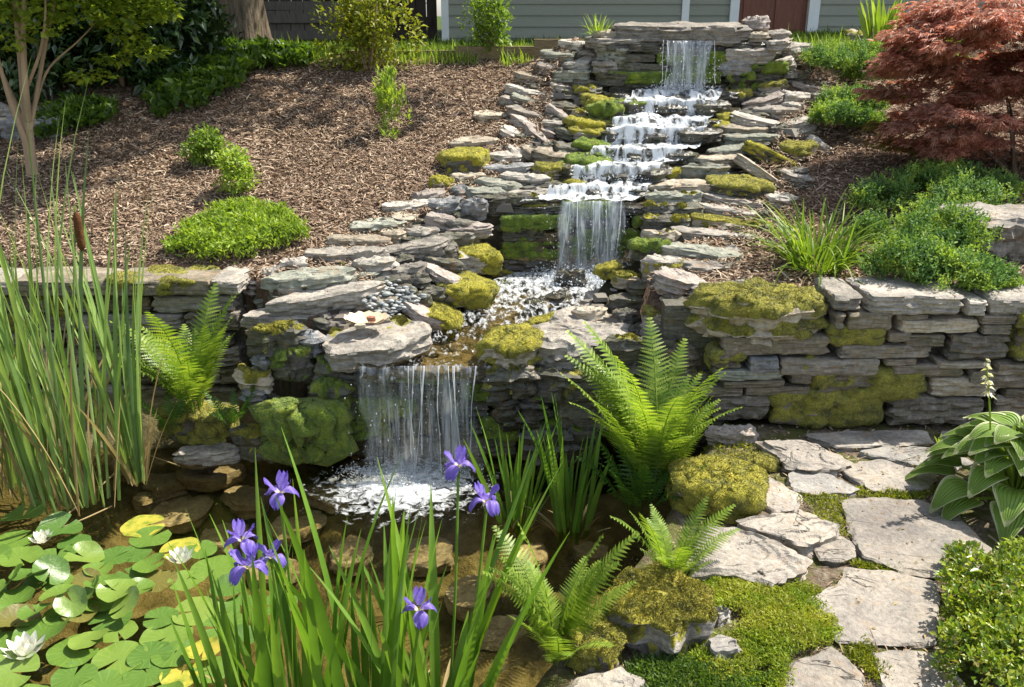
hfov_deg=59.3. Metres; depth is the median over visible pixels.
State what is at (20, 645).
water lily
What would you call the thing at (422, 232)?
stone
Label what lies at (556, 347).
stone
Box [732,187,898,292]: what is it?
daylily
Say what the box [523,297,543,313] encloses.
stone
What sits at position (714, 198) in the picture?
stone
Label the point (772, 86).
stone
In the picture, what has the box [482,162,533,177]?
stone
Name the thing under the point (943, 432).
flagstone
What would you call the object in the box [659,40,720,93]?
waterfall
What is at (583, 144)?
stone
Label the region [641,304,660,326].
stone
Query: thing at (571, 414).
stone
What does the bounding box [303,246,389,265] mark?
stone
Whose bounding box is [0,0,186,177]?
crape myrtle
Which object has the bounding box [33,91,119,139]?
ground cover
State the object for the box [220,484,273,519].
stone
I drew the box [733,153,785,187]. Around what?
stone
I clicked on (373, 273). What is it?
stone
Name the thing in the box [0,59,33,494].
cattail clump
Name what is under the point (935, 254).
juniper
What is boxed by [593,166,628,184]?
stone
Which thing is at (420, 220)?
stone
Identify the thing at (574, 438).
stone
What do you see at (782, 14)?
door
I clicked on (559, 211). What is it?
stone
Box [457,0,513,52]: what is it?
shrub
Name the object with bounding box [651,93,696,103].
stone
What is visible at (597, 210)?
waterfall
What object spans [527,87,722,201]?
cascade water
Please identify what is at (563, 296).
stone
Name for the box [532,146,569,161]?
stone
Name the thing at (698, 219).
stone
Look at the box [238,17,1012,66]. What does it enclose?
grass
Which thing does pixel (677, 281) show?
stone
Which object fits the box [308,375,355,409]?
stone
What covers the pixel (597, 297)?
rubble
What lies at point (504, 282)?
stone
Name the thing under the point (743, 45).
stone
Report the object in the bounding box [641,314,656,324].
stone
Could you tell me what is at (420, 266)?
stone
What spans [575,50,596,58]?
stone
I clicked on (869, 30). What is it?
iris clump
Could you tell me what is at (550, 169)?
stone
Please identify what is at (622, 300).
stone
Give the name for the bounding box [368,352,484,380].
stone
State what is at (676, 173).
stone
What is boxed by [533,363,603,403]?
stone
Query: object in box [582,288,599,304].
stone
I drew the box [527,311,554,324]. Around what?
stone
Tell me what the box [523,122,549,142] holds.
stone
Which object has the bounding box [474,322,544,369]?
stone
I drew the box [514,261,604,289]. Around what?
foam
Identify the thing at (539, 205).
stone
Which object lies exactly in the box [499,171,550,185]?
stone
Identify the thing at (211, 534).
stone
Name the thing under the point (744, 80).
stone
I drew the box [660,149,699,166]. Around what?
stone
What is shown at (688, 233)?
stone
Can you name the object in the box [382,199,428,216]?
stone
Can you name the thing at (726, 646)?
flagstone
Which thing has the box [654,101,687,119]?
stone
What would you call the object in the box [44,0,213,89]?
evergreen shrub
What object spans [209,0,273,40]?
oak tree
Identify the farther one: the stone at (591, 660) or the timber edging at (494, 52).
the timber edging at (494, 52)
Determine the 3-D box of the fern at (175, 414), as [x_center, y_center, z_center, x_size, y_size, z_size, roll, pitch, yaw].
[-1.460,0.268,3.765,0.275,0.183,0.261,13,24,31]
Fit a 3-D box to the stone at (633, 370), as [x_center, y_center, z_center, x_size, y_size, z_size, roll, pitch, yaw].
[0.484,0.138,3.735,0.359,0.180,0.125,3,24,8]
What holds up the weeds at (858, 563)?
on the ground at (526, 658)
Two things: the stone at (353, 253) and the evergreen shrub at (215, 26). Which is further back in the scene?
the evergreen shrub at (215, 26)
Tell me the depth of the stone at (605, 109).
5.44 m
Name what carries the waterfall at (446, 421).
on the pond water at (410, 496)
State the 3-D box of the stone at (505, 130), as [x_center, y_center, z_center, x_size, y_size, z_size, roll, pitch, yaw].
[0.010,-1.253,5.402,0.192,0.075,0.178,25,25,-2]
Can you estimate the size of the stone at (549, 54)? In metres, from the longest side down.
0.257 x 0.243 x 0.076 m
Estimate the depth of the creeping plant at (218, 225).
4.34 m
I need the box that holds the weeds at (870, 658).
[839,633,894,685]
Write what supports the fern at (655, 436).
on the ground at (526, 658)
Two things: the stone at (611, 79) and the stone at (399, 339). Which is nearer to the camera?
the stone at (399, 339)
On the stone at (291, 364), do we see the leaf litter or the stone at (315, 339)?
the stone at (315, 339)
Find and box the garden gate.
[378,0,437,41]
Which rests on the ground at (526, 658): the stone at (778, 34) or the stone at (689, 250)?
the stone at (689, 250)
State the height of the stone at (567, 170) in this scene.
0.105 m
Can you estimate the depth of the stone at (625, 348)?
3.66 m
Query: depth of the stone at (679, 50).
5.74 m
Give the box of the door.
[738,0,807,32]
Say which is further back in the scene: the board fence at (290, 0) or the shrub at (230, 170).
the board fence at (290, 0)
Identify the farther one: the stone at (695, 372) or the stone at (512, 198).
the stone at (512, 198)
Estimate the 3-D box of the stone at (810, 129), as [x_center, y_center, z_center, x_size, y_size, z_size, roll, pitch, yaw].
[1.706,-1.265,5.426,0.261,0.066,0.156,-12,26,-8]
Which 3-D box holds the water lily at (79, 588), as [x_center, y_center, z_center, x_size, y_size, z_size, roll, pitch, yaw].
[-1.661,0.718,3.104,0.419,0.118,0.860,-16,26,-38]
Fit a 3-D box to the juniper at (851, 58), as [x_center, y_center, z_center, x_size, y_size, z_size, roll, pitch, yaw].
[2.303,-1.905,6.036,0.629,0.305,1.134,18,26,40]
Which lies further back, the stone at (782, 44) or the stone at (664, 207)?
the stone at (782, 44)
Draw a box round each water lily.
[0,499,119,616]
[0,586,198,686]
[85,515,297,682]
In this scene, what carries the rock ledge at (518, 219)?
on the ground at (526, 658)
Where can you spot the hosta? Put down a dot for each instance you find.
(990, 443)
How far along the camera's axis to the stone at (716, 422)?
3.71 m
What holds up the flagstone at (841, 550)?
on the ground at (526, 658)
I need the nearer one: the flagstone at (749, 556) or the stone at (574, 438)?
the flagstone at (749, 556)
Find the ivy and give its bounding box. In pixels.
[139,33,331,117]
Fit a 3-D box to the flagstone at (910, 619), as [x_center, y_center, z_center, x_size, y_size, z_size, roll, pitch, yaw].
[1.054,0.769,2.592,0.432,0.062,0.368,0,20,0]
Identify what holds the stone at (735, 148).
on the ground at (526, 658)
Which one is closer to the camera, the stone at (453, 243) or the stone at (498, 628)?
the stone at (498, 628)
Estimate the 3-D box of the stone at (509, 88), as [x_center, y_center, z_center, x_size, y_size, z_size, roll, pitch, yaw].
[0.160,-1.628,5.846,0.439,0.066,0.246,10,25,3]
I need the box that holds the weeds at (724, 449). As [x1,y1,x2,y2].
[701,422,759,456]
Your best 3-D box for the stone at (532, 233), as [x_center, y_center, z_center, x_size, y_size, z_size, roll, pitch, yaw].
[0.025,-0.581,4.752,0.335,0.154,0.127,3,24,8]
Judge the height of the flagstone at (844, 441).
0.064 m
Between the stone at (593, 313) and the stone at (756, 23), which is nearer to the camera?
the stone at (593, 313)
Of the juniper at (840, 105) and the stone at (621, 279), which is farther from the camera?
the juniper at (840, 105)
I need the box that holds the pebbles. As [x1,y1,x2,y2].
[360,276,426,318]
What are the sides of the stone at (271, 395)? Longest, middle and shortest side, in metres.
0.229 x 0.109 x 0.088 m
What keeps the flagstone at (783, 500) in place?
on the ground at (526, 658)
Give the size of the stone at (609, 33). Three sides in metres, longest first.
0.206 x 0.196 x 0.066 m
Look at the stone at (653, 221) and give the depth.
4.49 m
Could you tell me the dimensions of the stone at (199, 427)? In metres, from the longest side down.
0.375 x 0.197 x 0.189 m
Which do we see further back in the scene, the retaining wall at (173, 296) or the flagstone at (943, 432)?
the retaining wall at (173, 296)
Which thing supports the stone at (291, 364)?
on the stone at (244, 376)
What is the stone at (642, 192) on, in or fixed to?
on the ground at (526, 658)
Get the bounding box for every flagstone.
[567,667,644,686]
[689,525,812,593]
[700,634,742,659]
[715,605,731,627]
[736,509,839,557]
[755,439,853,477]
[763,477,802,513]
[784,646,864,686]
[786,471,858,499]
[806,430,934,451]
[807,567,939,648]
[813,536,855,565]
[839,497,991,579]
[842,459,935,495]
[858,446,972,471]
[872,650,965,686]
[940,431,949,438]
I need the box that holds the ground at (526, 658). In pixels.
[0,16,1023,686]
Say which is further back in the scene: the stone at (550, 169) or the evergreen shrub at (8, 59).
the evergreen shrub at (8, 59)
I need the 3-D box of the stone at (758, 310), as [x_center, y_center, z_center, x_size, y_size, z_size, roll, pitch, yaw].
[0.984,-0.135,3.623,0.594,0.210,0.325,3,24,9]
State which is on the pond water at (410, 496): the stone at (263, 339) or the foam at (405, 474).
the foam at (405, 474)
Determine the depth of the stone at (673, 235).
4.31 m
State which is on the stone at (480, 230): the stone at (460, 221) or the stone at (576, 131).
the stone at (460, 221)
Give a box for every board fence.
[263,0,321,24]
[266,9,346,42]
[322,0,395,39]
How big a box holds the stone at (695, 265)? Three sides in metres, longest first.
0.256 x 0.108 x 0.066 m
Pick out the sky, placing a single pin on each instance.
(438, 1)
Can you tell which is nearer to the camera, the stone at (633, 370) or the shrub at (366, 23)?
the stone at (633, 370)
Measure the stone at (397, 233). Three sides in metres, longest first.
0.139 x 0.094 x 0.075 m
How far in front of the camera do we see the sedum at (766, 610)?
2.46 m
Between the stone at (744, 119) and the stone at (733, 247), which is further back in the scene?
the stone at (744, 119)
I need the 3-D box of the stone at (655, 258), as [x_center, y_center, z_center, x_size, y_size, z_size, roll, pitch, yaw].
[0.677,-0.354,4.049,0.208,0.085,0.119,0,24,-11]
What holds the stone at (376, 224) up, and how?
on the ground at (526, 658)
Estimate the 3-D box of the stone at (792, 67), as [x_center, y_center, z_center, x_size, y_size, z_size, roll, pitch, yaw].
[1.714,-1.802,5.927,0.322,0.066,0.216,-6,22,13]
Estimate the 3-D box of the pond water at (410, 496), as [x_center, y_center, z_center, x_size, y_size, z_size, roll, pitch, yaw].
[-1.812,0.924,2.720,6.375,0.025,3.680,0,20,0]
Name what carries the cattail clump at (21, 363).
on the pond water at (410, 496)
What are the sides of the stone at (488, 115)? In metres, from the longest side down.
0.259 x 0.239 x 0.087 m
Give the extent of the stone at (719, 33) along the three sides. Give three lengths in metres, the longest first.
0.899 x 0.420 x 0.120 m
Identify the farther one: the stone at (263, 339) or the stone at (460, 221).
the stone at (460, 221)
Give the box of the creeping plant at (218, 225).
[160,195,311,263]
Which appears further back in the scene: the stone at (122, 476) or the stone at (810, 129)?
the stone at (810, 129)
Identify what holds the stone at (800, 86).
on the ground at (526, 658)
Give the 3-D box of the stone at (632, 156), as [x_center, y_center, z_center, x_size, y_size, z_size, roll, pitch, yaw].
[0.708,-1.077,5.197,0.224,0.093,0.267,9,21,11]
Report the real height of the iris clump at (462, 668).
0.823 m
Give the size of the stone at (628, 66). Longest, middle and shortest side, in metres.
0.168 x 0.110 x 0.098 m
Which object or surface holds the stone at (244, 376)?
on the stone at (259, 396)
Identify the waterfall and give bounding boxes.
[344,365,493,484]
[543,200,635,275]
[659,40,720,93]
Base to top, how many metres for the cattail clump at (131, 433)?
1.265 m
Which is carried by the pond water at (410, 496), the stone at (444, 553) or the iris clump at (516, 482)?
the iris clump at (516, 482)
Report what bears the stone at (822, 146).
on the ground at (526, 658)
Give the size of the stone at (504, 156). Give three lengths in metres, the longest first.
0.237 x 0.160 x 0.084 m
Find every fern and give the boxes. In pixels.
[110,283,238,413]
[141,384,206,431]
[203,385,255,428]
[482,522,639,666]
[562,317,741,499]
[576,436,706,519]
[610,496,739,577]
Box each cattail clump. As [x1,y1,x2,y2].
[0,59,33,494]
[0,79,88,503]
[0,98,130,515]
[0,107,109,483]
[0,164,146,507]
[0,172,169,486]
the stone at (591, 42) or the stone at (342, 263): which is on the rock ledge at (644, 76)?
the stone at (591, 42)
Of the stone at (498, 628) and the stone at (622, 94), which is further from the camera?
the stone at (622, 94)
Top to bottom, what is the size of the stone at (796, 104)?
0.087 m
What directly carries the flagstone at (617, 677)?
on the ground at (526, 658)
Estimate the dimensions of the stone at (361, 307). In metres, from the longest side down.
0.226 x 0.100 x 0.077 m
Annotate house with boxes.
[441,0,1023,41]
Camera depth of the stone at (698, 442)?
3.90 m
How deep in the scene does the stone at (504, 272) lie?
4.73 m
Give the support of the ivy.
on the ground at (526, 658)
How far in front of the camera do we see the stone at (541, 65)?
5.87 m
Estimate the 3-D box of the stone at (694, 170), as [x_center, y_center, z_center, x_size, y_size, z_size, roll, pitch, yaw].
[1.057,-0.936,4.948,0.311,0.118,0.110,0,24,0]
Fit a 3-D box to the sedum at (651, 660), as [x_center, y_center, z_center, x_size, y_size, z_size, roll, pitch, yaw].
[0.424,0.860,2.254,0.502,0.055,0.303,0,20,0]
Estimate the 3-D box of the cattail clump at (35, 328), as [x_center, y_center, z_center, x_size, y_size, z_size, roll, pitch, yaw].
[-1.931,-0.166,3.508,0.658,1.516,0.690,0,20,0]
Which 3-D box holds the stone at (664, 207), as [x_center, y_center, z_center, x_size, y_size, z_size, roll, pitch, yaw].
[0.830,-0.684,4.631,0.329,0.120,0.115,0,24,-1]
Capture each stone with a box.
[0,102,49,116]
[0,115,68,140]
[109,457,133,482]
[132,491,162,513]
[142,472,187,501]
[150,492,213,533]
[156,400,239,445]
[172,443,240,468]
[175,463,247,491]
[199,519,248,556]
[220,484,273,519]
[229,423,273,462]
[232,362,273,393]
[238,388,267,404]
[240,308,354,328]
[242,277,256,296]
[245,319,307,357]
[248,396,358,466]
[249,558,299,591]
[250,355,270,370]
[253,297,262,308]
[259,266,358,292]
[262,264,279,276]
[264,280,386,315]
[267,292,285,300]
[268,345,314,381]
[268,392,279,397]
[270,510,327,546]
[277,287,305,294]
[278,256,307,269]
[299,329,326,358]
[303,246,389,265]
[303,369,314,384]
[304,480,348,513]
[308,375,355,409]
[309,358,316,369]
[312,354,340,379]
[322,314,432,372]
[326,234,391,247]
[327,307,340,312]
[329,534,373,576]
[340,261,353,267]
[349,217,407,234]
[350,398,357,424]
[353,255,399,275]
[353,295,396,313]
[356,270,383,279]
[357,274,411,290]
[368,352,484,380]
[379,216,424,224]
[379,228,405,244]
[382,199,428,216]
[384,236,450,260]
[387,536,453,577]
[389,260,426,274]
[392,211,417,225]
[397,295,465,339]
[400,226,439,237]
[410,188,446,200]
[421,344,442,356]
[424,211,455,228]
[426,263,460,283]
[427,173,454,192]
[427,195,462,214]
[435,146,490,176]
[436,270,499,311]
[438,231,475,246]
[440,221,492,239]
[444,217,476,227]
[444,575,495,621]
[448,240,458,253]
[449,135,498,147]
[449,172,486,179]
[450,183,469,195]
[457,242,503,274]
[458,196,489,220]
[465,186,504,197]
[473,109,509,122]
[474,176,522,190]
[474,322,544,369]
[475,192,540,214]
[479,363,542,401]
[480,614,526,651]
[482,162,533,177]
[485,395,553,432]
[488,204,547,213]
[490,150,521,164]
[491,269,513,279]
[491,278,513,292]
[499,95,522,105]
[499,124,520,141]
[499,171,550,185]
[504,83,555,100]
[505,144,526,161]
[506,104,544,120]
[507,187,568,200]
[508,114,555,137]
[510,91,546,107]
[511,229,538,240]
[513,71,546,83]
[514,542,548,574]
[517,422,605,466]
[520,145,533,161]
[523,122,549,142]
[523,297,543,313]
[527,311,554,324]
[530,161,565,179]
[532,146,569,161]
[532,318,628,369]
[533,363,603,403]
[536,61,557,75]
[540,49,574,62]
[541,118,563,131]
[544,103,568,120]
[544,289,572,309]
[547,189,571,201]
[548,82,571,92]
[549,303,630,328]
[550,203,614,216]
[551,69,591,82]
[552,396,636,431]
[553,140,579,152]
[554,267,587,296]
[556,127,573,141]
[558,39,584,51]
[558,160,597,179]
[561,58,594,69]
[561,115,610,129]
[561,604,627,673]
[562,177,588,189]
[564,151,612,168]
[568,125,605,139]
[570,106,588,116]
[570,136,610,151]
[571,79,598,86]
[571,305,608,321]
[572,83,603,96]
[572,539,608,570]
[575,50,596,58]
[577,150,612,156]
[578,185,614,199]
[579,92,614,107]
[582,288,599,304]
[583,99,624,122]
[584,36,645,49]
[591,60,617,73]
[592,259,622,280]
[593,29,615,37]
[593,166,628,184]
[594,48,631,63]
[594,71,627,86]
[594,332,677,367]
[594,360,670,395]
[596,128,624,142]
[601,91,644,98]
[601,561,718,659]
[604,121,632,128]
[607,292,643,311]
[609,98,646,115]
[609,269,640,288]
[612,21,752,44]
[618,148,652,165]
[619,182,651,201]
[622,62,643,71]
[626,237,671,263]
[633,128,674,148]
[634,160,674,183]
[638,323,659,336]
[640,118,674,130]
[640,212,690,229]
[640,253,681,271]
[641,200,704,215]
[641,228,680,241]
[641,258,683,281]
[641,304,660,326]
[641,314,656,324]
[643,46,717,54]
[645,189,703,202]
[648,179,710,192]
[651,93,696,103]
[652,266,706,295]
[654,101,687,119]
[657,339,702,371]
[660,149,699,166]
[661,241,743,262]
[662,367,715,397]
[666,453,769,524]
[667,166,681,178]
[671,226,752,246]
[673,124,723,144]
[679,118,721,127]
[679,260,732,277]
[681,162,730,179]
[682,276,829,346]
[683,396,723,428]
[687,440,705,448]
[688,282,710,294]
[690,212,760,233]
[693,99,731,117]
[697,154,737,167]
[698,260,732,265]
[699,91,745,104]
[699,202,757,219]
[701,193,762,208]
[704,424,758,446]
[705,173,776,199]
[707,142,747,154]
[709,118,731,127]
[715,112,731,120]
[715,278,746,282]
[717,60,751,75]
[719,123,769,133]
[720,450,781,472]
[721,244,740,252]
[722,133,779,146]
[724,48,775,63]
[726,70,756,89]
[727,88,752,99]
[729,110,779,126]
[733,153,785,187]
[739,42,752,48]
[739,218,773,236]
[741,15,770,31]
[741,91,783,107]
[741,140,798,167]
[747,31,769,42]
[752,105,797,118]
[757,78,789,92]
[763,37,791,51]
[764,191,798,207]
[767,29,791,39]
[775,125,816,141]
[776,139,818,162]
[777,55,795,64]
[779,168,815,183]
[781,89,810,103]
[781,101,804,109]
[782,42,812,57]
[782,116,813,127]
[783,70,813,80]
[788,62,797,70]
[790,80,825,91]
[794,58,811,66]
[806,134,834,154]
[807,92,823,105]
[842,29,863,41]
[924,201,1023,262]
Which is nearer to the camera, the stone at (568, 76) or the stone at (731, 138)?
the stone at (731, 138)
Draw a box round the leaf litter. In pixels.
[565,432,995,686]
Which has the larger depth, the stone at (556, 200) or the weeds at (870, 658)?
the stone at (556, 200)
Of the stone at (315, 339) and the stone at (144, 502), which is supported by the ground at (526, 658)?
the stone at (144, 502)
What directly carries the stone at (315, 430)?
on the pond water at (410, 496)
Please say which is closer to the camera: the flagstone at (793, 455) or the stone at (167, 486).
the flagstone at (793, 455)
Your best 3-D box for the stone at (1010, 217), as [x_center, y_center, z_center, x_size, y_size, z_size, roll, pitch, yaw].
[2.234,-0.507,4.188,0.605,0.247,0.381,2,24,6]
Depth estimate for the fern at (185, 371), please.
3.77 m
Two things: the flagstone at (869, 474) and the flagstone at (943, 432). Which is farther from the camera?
the flagstone at (943, 432)
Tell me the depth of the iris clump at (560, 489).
3.31 m
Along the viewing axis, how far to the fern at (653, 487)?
3.22 m
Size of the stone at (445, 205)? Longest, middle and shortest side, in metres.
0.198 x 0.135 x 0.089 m
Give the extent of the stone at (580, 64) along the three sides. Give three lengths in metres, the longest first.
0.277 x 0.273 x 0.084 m
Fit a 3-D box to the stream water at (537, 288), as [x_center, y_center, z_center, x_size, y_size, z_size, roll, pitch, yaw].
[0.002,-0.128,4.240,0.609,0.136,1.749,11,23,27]
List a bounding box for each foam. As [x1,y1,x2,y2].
[327,453,488,495]
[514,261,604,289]
[559,96,704,201]
[641,77,718,93]
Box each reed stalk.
[62,505,111,527]
[69,473,113,512]
[144,453,179,466]
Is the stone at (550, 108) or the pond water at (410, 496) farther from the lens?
the stone at (550, 108)
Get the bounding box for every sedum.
[621,648,774,686]
[656,574,845,686]
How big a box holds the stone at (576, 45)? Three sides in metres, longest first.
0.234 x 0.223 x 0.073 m
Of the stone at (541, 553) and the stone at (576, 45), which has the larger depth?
the stone at (576, 45)
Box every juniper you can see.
[795,36,895,82]
[805,79,891,127]
[844,157,1023,293]
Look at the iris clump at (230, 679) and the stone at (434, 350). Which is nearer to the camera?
the iris clump at (230, 679)
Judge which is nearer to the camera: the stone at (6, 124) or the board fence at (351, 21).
the stone at (6, 124)
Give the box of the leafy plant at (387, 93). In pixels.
[369,63,411,138]
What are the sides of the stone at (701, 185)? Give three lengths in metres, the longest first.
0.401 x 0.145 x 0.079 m
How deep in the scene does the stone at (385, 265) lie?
4.17 m
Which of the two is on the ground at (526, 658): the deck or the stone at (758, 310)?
the deck
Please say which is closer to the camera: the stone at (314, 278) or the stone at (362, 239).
the stone at (314, 278)
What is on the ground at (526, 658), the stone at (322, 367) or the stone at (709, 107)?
the stone at (709, 107)
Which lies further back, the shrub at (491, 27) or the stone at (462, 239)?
the shrub at (491, 27)
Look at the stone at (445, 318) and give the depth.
4.02 m
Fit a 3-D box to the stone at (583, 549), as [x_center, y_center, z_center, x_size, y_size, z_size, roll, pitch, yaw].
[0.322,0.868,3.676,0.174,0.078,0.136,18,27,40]
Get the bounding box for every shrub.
[0,0,110,103]
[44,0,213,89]
[92,44,202,96]
[158,0,244,60]
[174,121,239,167]
[211,144,261,196]
[308,0,428,72]
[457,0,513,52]
[928,534,1023,686]
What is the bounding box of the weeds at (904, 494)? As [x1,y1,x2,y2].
[854,483,935,499]
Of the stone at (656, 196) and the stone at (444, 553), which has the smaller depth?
the stone at (444, 553)
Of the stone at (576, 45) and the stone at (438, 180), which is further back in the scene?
the stone at (576, 45)
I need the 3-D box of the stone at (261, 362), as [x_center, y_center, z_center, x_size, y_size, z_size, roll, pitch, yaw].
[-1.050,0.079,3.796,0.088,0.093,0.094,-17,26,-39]
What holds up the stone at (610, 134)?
on the ground at (526, 658)
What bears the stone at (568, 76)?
on the stone at (579, 82)
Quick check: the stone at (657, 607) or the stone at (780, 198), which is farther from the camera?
the stone at (780, 198)
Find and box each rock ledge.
[337,352,556,481]
[499,198,644,282]
[605,42,788,94]
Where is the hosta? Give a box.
[905,359,1023,547]
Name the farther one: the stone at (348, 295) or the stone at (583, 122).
the stone at (583, 122)
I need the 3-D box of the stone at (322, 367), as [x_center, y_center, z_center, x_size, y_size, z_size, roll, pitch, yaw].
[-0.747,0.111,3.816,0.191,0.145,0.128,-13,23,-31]
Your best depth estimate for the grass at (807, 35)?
8.69 m
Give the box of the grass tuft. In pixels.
[584,15,612,34]
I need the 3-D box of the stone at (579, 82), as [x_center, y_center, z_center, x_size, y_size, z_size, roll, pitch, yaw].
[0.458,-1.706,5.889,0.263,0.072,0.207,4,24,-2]
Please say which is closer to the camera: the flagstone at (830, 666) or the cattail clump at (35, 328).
the flagstone at (830, 666)
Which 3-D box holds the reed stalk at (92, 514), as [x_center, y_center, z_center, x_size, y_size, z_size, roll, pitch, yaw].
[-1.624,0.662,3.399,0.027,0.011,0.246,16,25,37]
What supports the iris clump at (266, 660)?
in the pond water at (410, 496)
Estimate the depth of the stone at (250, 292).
4.16 m
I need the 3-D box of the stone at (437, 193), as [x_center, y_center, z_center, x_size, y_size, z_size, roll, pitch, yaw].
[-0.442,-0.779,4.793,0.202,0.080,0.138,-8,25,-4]
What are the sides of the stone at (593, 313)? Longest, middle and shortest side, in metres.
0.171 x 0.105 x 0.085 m
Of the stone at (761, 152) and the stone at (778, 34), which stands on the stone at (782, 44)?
the stone at (778, 34)
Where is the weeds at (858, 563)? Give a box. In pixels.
[848,557,928,578]
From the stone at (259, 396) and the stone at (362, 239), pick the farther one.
the stone at (362, 239)
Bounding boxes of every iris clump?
[159,452,401,686]
[167,541,291,686]
[263,445,569,686]
[267,427,451,686]
[463,411,583,536]
[518,392,611,544]
[856,0,916,44]
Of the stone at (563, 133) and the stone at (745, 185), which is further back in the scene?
the stone at (563, 133)
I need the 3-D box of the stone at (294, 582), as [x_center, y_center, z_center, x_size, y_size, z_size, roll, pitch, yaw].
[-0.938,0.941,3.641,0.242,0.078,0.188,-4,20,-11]
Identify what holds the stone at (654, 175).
on the ground at (526, 658)
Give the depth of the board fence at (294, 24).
9.68 m
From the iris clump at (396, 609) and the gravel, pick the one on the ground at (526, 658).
the gravel
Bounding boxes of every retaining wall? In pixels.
[0,263,253,393]
[660,276,1023,439]
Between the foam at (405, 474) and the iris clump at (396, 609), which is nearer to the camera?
the iris clump at (396, 609)
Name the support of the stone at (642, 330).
on the stone
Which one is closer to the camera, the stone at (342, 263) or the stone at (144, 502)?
the stone at (144, 502)
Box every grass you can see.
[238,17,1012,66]
[285,24,1018,62]
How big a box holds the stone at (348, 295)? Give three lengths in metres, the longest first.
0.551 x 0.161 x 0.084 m
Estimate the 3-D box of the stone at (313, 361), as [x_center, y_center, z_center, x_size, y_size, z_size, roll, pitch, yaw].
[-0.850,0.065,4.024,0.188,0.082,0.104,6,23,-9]
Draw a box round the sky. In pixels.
[268,0,440,15]
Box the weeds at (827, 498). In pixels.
[787,490,856,537]
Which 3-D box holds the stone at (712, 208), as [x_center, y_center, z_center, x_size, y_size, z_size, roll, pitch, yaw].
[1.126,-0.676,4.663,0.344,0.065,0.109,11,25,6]
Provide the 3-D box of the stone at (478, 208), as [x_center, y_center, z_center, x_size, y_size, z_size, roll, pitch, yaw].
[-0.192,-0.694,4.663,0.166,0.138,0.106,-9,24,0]
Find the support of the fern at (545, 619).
on the ground at (526, 658)
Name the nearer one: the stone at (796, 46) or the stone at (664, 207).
the stone at (664, 207)
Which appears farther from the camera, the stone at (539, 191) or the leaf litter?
the stone at (539, 191)
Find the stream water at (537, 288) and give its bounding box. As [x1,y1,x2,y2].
[362,271,603,367]
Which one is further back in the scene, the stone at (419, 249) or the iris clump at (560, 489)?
the stone at (419, 249)
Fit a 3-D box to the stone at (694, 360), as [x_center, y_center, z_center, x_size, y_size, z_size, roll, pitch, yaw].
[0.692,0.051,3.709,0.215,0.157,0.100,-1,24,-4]
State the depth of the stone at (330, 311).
4.00 m
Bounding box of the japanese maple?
[851,0,1023,177]
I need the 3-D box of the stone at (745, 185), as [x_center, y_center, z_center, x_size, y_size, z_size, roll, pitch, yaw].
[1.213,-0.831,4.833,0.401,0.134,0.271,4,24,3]
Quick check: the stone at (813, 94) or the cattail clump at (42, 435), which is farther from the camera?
the stone at (813, 94)
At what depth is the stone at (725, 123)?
5.43 m
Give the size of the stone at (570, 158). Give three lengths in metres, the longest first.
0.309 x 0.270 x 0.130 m
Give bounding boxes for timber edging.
[343,50,454,58]
[454,46,533,60]
[534,39,584,60]
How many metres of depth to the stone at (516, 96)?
5.69 m
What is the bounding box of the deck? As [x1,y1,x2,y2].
[264,1,370,10]
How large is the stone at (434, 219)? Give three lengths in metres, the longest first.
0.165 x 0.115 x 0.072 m
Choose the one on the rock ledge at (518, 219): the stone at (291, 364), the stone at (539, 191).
the stone at (539, 191)
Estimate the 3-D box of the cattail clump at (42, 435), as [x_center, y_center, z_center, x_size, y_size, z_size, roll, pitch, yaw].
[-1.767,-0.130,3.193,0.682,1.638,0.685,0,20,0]
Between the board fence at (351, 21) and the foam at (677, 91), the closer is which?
the foam at (677, 91)
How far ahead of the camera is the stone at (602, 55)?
5.78 m
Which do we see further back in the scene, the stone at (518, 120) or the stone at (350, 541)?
the stone at (518, 120)
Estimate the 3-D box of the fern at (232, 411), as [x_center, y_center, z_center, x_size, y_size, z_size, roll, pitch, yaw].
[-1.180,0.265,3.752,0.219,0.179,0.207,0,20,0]
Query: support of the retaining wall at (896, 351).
on the ground at (526, 658)
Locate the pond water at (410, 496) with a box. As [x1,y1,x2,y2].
[321,457,474,515]
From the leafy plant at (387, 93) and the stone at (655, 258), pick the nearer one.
the stone at (655, 258)
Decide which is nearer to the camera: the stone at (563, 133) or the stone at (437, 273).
the stone at (437, 273)
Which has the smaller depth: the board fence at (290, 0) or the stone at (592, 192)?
the stone at (592, 192)
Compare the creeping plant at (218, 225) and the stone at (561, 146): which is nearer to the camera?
the creeping plant at (218, 225)
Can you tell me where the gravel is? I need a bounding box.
[363,274,550,504]
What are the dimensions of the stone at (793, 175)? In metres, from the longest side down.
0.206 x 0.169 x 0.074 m
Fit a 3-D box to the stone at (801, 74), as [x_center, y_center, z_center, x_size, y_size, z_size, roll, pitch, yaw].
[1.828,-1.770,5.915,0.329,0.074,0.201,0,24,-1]
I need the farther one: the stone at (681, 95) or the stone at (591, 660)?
the stone at (681, 95)
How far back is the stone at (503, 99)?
5.72 m

